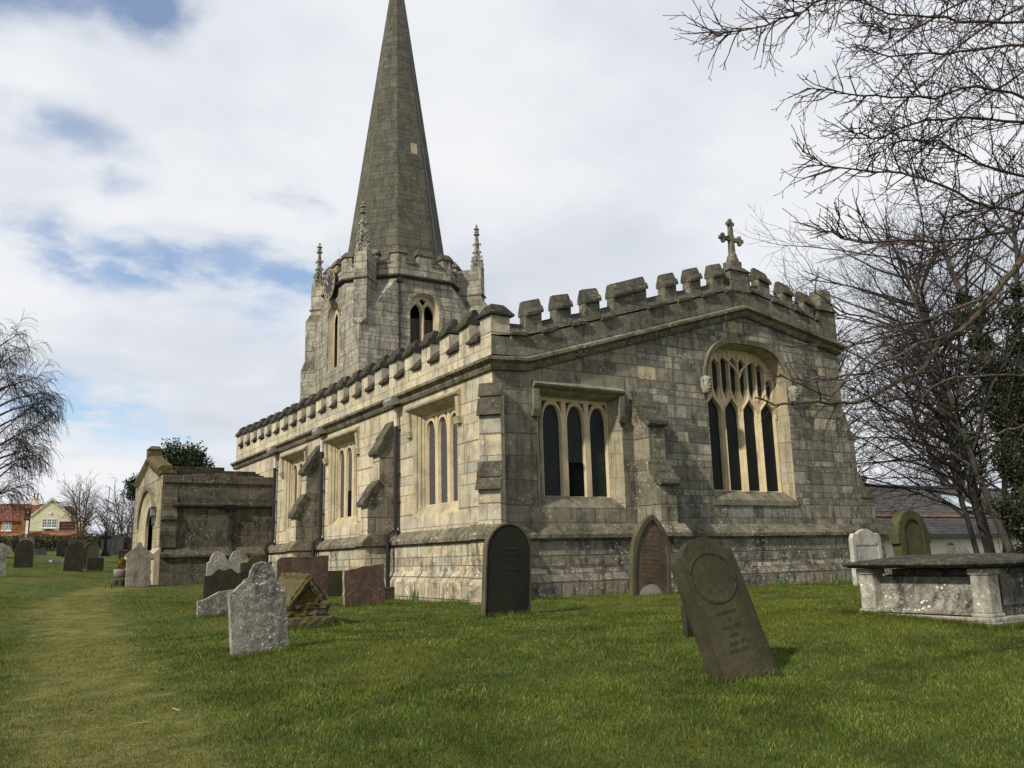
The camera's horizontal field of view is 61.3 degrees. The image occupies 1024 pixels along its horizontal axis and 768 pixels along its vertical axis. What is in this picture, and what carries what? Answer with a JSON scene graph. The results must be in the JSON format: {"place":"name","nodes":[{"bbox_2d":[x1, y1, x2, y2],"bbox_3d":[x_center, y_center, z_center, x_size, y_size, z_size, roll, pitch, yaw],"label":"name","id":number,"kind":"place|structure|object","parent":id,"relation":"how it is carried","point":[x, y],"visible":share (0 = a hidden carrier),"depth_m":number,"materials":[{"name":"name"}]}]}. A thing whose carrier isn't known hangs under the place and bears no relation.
{"place":"outdoors","nodes":[
{"label":"outdoors","id":0,"kind":"place"},
{"bbox_2d":[49,559,63,562],"bbox_3d":[-19.081,7.540,36.724,1.000,0.140,1.800,6,-13,-31],"label":"ledger stone","id":1,"kind":"object","parent":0,"point":[57,561],"visible":0.33,"depth_m":35.84,"materials":[{"name":"grey stone"}]},
{"bbox_2d":[0,536,1023,767],"bbox_3d":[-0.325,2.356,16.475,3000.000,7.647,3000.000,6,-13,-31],"label":"ground","id":2,"kind":"structure","parent":0,"point":[110,561],"depth_m":7.42,"materials":[{"name":"green plant"}]},
{"bbox_2d":[0,543,12,575],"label":"headstone","id":3,"kind":"object","parent":2,"relation":"on","point":[5,550],"visible":0.84,"depth_m":27.09,"materials":[{"name":"grey stone"}]},
{"bbox_2d":[0,488,32,557],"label":"thicket","id":4,"kind":"object","parent":2,"relation":"on","point":[9,517],"visible":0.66,"depth_m":38.47,"materials":[{"name":"brown plant"}]},
{"bbox_2d":[0,504,42,531],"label":"brick cottage","id":5,"kind":"structure","parent":2,"relation":"on","point":[9,525],"depth_m":106.09,"materials":[{"name":"red brick"}]},
{"bbox_2d":[1,523,11,530],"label":"window","id":6,"kind":"structure","parent":5,"relation":"in","point":[4,525],"depth_m":105.52,"materials":[{"name":"white paint"}]},
{"bbox_2d":[13,540,33,567],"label":"headstone","id":7,"kind":"object","parent":2,"relation":"on","point":[23,553],"visible":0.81,"depth_m":32.20,"materials":[{"name":"stone"}]},
{"bbox_2d":[19,537,34,556],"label":"headstone","id":8,"kind":"object","parent":2,"relation":"on","point":[29,539],"visible":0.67,"depth_m":34.27,"materials":[{"name":"grey stone"}]},
{"bbox_2d":[24,508,31,536],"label":"pub sign","id":9,"kind":"object","parent":2,"relation":"on","point":[27,522],"visible":0.56,"depth_m":70.14,"materials":[{"name":"white paint"}]},
{"bbox_2d":[0,312,72,520],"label":"birch tree","id":10,"kind":"object","parent":2,"relation":"on","point":[28,457],"visible":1,"depth_m":35.13,"materials":[{"name":"brown plant"}]},
{"bbox_2d":[34,549,46,554],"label":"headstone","id":11,"kind":"object","parent":2,"relation":"on","point":[40,551],"visible":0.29,"depth_m":45.67,"materials":[{"name":"grey stone"}]},
{"bbox_2d":[0,530,86,536],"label":"brick wall","id":12,"kind":"structure","parent":2,"relation":"on","point":[57,532],"depth_m":95.11,"materials":[{"name":"brick"}]},
{"bbox_2d":[29,493,89,531],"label":"cream house","id":13,"kind":"structure","parent":2,"relation":"on","point":[48,515],"depth_m":106.45,"materials":[{"name":"white paint"}]},
{"bbox_2d":[41,519,56,528],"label":"window","id":14,"kind":"structure","parent":13,"relation":"in","point":[46,523],"depth_m":106.09,"materials":[{"name":"white paint"}]},
{"bbox_2d":[56,539,67,555],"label":"headstone","id":15,"kind":"object","parent":2,"relation":"on","point":[60,548],"visible":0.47,"depth_m":42.01,"materials":[{"name":"stone"}]},
{"bbox_2d":[61,543,67,556],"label":"memorial cross","id":16,"kind":"object","parent":2,"relation":"on","point":[64,550],"visible":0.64,"depth_m":41.52,"materials":[{"name":"black stone"}]},
{"bbox_2d":[0,532,130,551],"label":"hedge","id":17,"kind":"object","parent":2,"relation":"on","point":[46,544],"visible":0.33,"depth_m":55.00,"materials":[{"name":"green plant"}]},
{"bbox_2d":[68,539,76,545],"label":"headstone","id":18,"kind":"object","parent":2,"relation":"on","point":[71,541],"visible":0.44,"depth_m":43.16,"materials":[{"name":"grey stone"}]},
{"bbox_2d":[62,544,85,571],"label":"headstone","id":19,"kind":"object","parent":2,"relation":"on","point":[74,557],"visible":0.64,"depth_m":30.22,"materials":[{"name":"stone"}]},
{"bbox_2d":[49,472,111,539],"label":"round tree","id":20,"kind":"object","parent":2,"relation":"on","point":[86,517],"visible":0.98,"depth_m":74.74,"materials":[{"name":"brown plant"}]},
{"bbox_2d":[78,540,86,546],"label":"headstone","id":21,"kind":"object","parent":2,"relation":"on","point":[83,543],"visible":0.29,"depth_m":43.49,"materials":[{"name":"grey stone"}]},
{"bbox_2d":[83,542,98,568],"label":"headstone","id":22,"kind":"object","parent":2,"relation":"on","point":[92,550],"visible":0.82,"depth_m":32.15,"materials":[{"name":"grey stone"}]},
{"bbox_2d":[87,558,103,570],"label":"headstone","id":23,"kind":"object","parent":2,"relation":"on","point":[95,564],"visible":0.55,"depth_m":31.13,"materials":[{"name":"stone"}]},
{"bbox_2d":[99,530,112,555],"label":"memorial cross","id":24,"kind":"object","parent":2,"relation":"on","point":[105,538],"visible":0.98,"depth_m":45.26,"materials":[{"name":"black stone"}]},
{"bbox_2d":[101,528,112,555],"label":"headstone","id":25,"kind":"object","parent":2,"relation":"on","point":[109,544],"visible":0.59,"depth_m":46.34,"materials":[{"name":"grey stone"}]},
{"bbox_2d":[104,486,109,526],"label":"street lamp","id":26,"kind":"object","parent":2,"relation":"on","point":[108,500],"visible":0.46,"depth_m":80.59,"materials":[{"name":"metal"}]},
{"bbox_2d":[104,577,113,587],"bbox_3d":[-11.785,5.803,25.248,0.449,0.327,0.235,-10,-14,35],"label":"daffodil clump","id":27,"kind":"object","parent":2,"relation":"on","point":[109,584],"visible":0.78,"depth_m":25.24,"materials":[{"name":"green plant"}]},
{"bbox_2d":[82,473,135,548],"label":"bare shrub","id":28,"kind":"object","parent":2,"relation":"on","point":[116,518],"visible":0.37,"depth_m":60.81,"materials":[{"name":"brown plant"}]},
{"bbox_2d":[89,496,133,539],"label":"wood","id":29,"kind":"object","parent":2,"relation":"on","point":[123,531],"visible":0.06,"depth_m":79.07,"materials":[{"name":"brown plant"}]},
{"bbox_2d":[112,536,123,554],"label":"headstone","id":30,"kind":"object","parent":2,"relation":"on","point":[117,544],"visible":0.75,"depth_m":48.37,"materials":[{"name":"grey stone"}]},
{"bbox_2d":[111,569,125,586],"bbox_3d":[-11.865,5.915,26.178,0.465,0.600,0.450,6,-13,-31],"label":"stone planter","id":31,"kind":"object","parent":2,"relation":"on","point":[119,573],"visible":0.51,"depth_m":26.03,"materials":[{"name":"grey stone"}]},
{"bbox_2d":[116,552,125,568],"bbox_3d":[-11.874,5.402,26.291,0.326,0.573,0.321,6,-13,-31],"label":"dwarf conifer","id":32,"kind":"object","parent":31,"relation":"in","point":[121,561],"visible":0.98,"depth_m":26.23,"materials":[{"name":"yellow plant"}]},
{"bbox_2d":[118,550,130,568],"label":"headstone","id":33,"kind":"object","parent":2,"relation":"on","point":[120,554],"visible":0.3,"depth_m":31.84,"materials":[{"name":"plant"}]},
{"bbox_2d":[120,473,137,549],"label":"holly bush","id":34,"kind":"object","parent":2,"relation":"on","point":[131,491],"visible":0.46,"depth_m":51.18,"materials":[{"name":"green plant"}]},
{"bbox_2d":[126,537,132,550],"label":"memorial cross","id":35,"kind":"object","parent":2,"relation":"on","point":[129,541],"visible":0.35,"depth_m":47.05,"materials":[{"name":"stone"}]},
{"bbox_2d":[125,542,152,587],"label":"headstone","id":36,"kind":"object","parent":2,"relation":"on","point":[138,562],"visible":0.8,"depth_m":25.54,"materials":[{"name":"stone"}]},
{"bbox_2d":[161,436,215,466],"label":"evergreen tree","id":37,"kind":"object","parent":2,"relation":"on","point":[184,456],"visible":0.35,"depth_m":47.84,"materials":[{"name":"green plant"}]},
{"bbox_2d":[196,589,234,616],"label":"headstone","id":38,"kind":"object","parent":2,"relation":"on","point":[215,603],"visible":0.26,"depth_m":14.95,"materials":[{"name":"grey stone"}]},
{"bbox_2d":[202,568,246,599],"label":"headstone","id":39,"kind":"object","parent":2,"relation":"on","point":[218,580],"visible":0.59,"depth_m":15.80,"materials":[{"name":"stone"}]},
{"bbox_2d":[206,550,247,575],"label":"headstone","id":40,"kind":"object","parent":2,"relation":"on","point":[218,560],"visible":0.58,"depth_m":19.20,"materials":[{"name":"stone"}]},
{"bbox_2d":[240,555,271,577],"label":"headstone","id":41,"kind":"object","parent":2,"relation":"on","point":[249,563],"visible":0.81,"depth_m":17.19,"materials":[{"name":"green stone"}]},
{"bbox_2d":[227,580,288,657],"bbox_3d":[-2.730,2.662,9.311,0.606,1.070,0.100,1,-14,-32],"label":"headstone","id":42,"kind":"object","parent":2,"relation":"on","point":[257,616],"visible":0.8,"depth_m":9.29,"materials":[{"name":"grey stone"}]},
{"bbox_2d":[242,561,278,584],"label":"headstone","id":43,"kind":"object","parent":2,"relation":"on","point":[260,572],"visible":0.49,"depth_m":14.68,"materials":[{"name":"grey stone"}]},
{"bbox_2d":[275,555,328,598],"bbox_3d":[-4.124,4.015,16.931,1.044,1.273,0.100,6,-14,-31],"label":"headstone","id":44,"kind":"object","parent":2,"relation":"on","point":[316,567],"visible":0.43,"depth_m":17.05,"materials":[{"name":"red stone"}]},
{"bbox_2d":[277,572,334,630],"bbox_3d":[-3.122,3.191,12.387,0.753,0.974,1.734,4,-13,-27],"label":"coped tomb","id":45,"kind":"object","parent":2,"relation":"on","point":[307,603],"visible":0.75,"depth_m":11.76,"materials":[{"name":"stone"}]},
{"bbox_2d":[327,570,343,596],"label":"headstone","id":46,"kind":"object","parent":2,"relation":"on","point":[335,585],"visible":0.17,"depth_m":20.73,"materials":[{"name":"green stone"}]},
{"bbox_2d":[342,564,385,606],"bbox_3d":[-2.867,4.062,16.759,0.849,1.082,0.100,3,-12,-31],"label":"headstone","id":47,"kind":"object","parent":2,"relation":"on","point":[364,584],"visible":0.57,"depth_m":16.74,"materials":[{"name":"red stone"}]},
{"bbox_2d":[406,590,418,602],"bbox_3d":[-2.026,4.384,17.907,0.252,0.322,0.315,-3,-12,10],"label":"daffodil clump","id":48,"kind":"object","parent":2,"relation":"on","point":[414,596],"visible":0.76,"depth_m":17.85,"materials":[{"name":"green plant"}]},
{"bbox_2d":[481,523,531,616],"bbox_3d":[-0.072,2.802,12.328,0.760,1.610,0.100,9,-15,-30],"label":"headstone","id":49,"kind":"object","parent":2,"relation":"on","point":[506,569],"visible":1,"depth_m":12.32,"materials":[{"name":"black stone"}]},
{"bbox_2d":[124,0,894,604],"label":"church","id":50,"kind":"structure","parent":2,"relation":"on","point":[434,426],"depth_m":20.54,"materials":[{"name":"stone"}]},
{"bbox_2d":[279,445,307,530],"bbox_3d":[-6.775,3.314,27.152,0.405,2.505,2.620,6,-13,-31],"label":"window","id":51,"kind":"structure","parent":50,"relation":"in","point":[296,482],"depth_m":27.85,"materials":[{"name":"stone"}]},
{"bbox_2d":[322,425,359,524],"bbox_3d":[-4.588,2.554,23.648,0.405,2.505,2.620,6,-13,-31],"label":"window","id":52,"kind":"structure","parent":50,"relation":"in","point":[346,468],"depth_m":23.99,"materials":[{"name":"stone"}]},
{"bbox_2d":[404,387,461,513],"bbox_3d":[-1.639,1.529,18.927,0.405,2.505,2.620,6,-13,-31],"label":"window","id":53,"kind":"structure","parent":50,"relation":"in","point":[442,471],"depth_m":19.18,"materials":[{"name":"stone"}]},
{"bbox_2d":[531,379,627,503],"bbox_3d":[1.357,1.246,17.895,2.390,2.505,0.475,6,-13,-31],"label":"window","id":54,"kind":"structure","parent":50,"relation":"in","point":[574,441],"depth_m":18.08,"materials":[{"name":"stone"}]},
{"bbox_2d":[700,338,799,505],"bbox_3d":[5.629,0.903,20.610,3.200,3.970,0.710,6,-13,-31],"label":"east window","id":55,"kind":"structure","parent":50,"relation":"in","point":[745,450],"depth_m":20.81,"materials":[{"name":"stone"}]},
{"bbox_2d":[629,514,670,597],"bbox_3d":[2.582,3.333,16.100,0.920,1.800,0.110,11,-16,-30],"label":"headstone","id":56,"kind":"object","parent":2,"relation":"on","point":[649,560],"visible":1,"depth_m":16.08,"materials":[{"name":"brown stone"}]},
{"bbox_2d":[680,606,694,636],"bbox_3d":[2.019,2.800,9.847,0.156,0.539,0.080,6,-13,-31],"label":"footstone","id":57,"kind":"object","parent":2,"relation":"on","point":[687,629],"visible":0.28,"depth_m":9.81,"materials":[{"name":"stone"}]},
{"bbox_2d":[669,537,779,682],"bbox_3d":[1.949,2.192,7.843,0.660,1.640,0.136,-5,-25,-27],"label":"headstone","id":58,"kind":"object","parent":2,"relation":"on","point":[726,626],"visible":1,"depth_m":7.83,"materials":[{"name":"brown stone"}]},
{"bbox_2d":[774,577,786,585],"bbox_3d":[5.999,4.418,19.298,0.365,0.250,0.239,6,-13,-31],"label":"daffodil clump","id":59,"kind":"object","parent":2,"relation":"on","point":[777,583],"visible":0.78,"depth_m":19.29,"materials":[{"name":"green plant"}]},
{"bbox_2d":[769,247,897,481],"bbox_3d":[13.828,1.584,39.415,10.071,14.940,7.985,6,-13,-31],"label":"ash tree","id":60,"kind":"object","parent":2,"relation":"on","point":[852,421],"visible":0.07,"depth_m":38.63,"materials":[{"name":"brown plant"}]},
{"bbox_2d":[830,574,837,582],"bbox_3d":[7.527,4.556,20.192,0.201,0.241,0.317,-5,-12,17],"label":"daffodil clump","id":61,"kind":"object","parent":2,"relation":"on","point":[835,580],"visible":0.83,"depth_m":20.16,"materials":[{"name":"green plant"}]},
{"bbox_2d":[662,0,1023,454],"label":"lime tree","id":62,"kind":"object","parent":2,"relation":"on","point":[1002,281],"visible":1,"depth_m":7.61,"materials":[{"name":"brown plant"}]},
{"bbox_2d":[848,529,883,585],"bbox_3d":[7.630,3.865,18.550,0.940,1.490,0.100,6,-13,-31],"label":"headstone","id":63,"kind":"object","parent":2,"relation":"on","point":[864,544],"visible":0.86,"depth_m":18.53,"materials":[{"name":"stone"}]},
{"bbox_2d":[735,133,1023,552],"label":"spreading tree","id":64,"kind":"object","parent":2,"relation":"on","point":[972,494],"visible":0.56,"depth_m":24.90,"materials":[{"name":"brown plant"}]},
{"bbox_2d":[889,510,930,568],"bbox_3d":[6.414,2.858,13.774,0.840,1.660,0.160,6,-16,-31],"label":"headstone","id":65,"kind":"object","parent":2,"relation":"on","point":[909,534],"visible":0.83,"depth_m":13.80,"materials":[{"name":"green stone"}]},
{"bbox_2d":[801,164,1023,553],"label":"ivy clad tree","id":66,"kind":"object","parent":2,"relation":"on","point":[996,392],"visible":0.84,"depth_m":21.22,"materials":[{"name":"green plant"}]},
{"bbox_2d":[854,304,1000,486],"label":"ash tree","id":67,"kind":"object","parent":2,"relation":"on","point":[974,427],"visible":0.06,"depth_m":41.70,"materials":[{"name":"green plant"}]},
{"bbox_2d":[841,553,1023,626],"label":"chest tomb","id":68,"kind":"object","parent":2,"relation":"on","point":[978,587],"visible":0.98,"depth_m":10.60,"materials":[{"name":"stone"}]},
{"bbox_2d":[865,484,1021,568],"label":"slate roofed hall","id":69,"kind":"structure","parent":2,"relation":"on","point":[947,529],"depth_m":33.64,"materials":[{"name":"grey brick"}]},
{"bbox_2d":[947,547,969,553],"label":"headstone","id":70,"kind":"object","parent":2,"relation":"on","point":[955,550],"visible":0.23,"depth_m":15.58,"materials":[{"name":"grey stone"}]},
{"bbox_2d":[993,646,1023,651],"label":"fallen twig","id":71,"kind":"object","parent":2,"relation":"on","point":[1008,648],"visible":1,"depth_m":8.48,"materials":[{"name":"brown wood"}]},
{"bbox_2d":[0,0,1023,535],"label":"sky","id":72,"kind":"structure","parent":0,"point":[174,174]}
]}

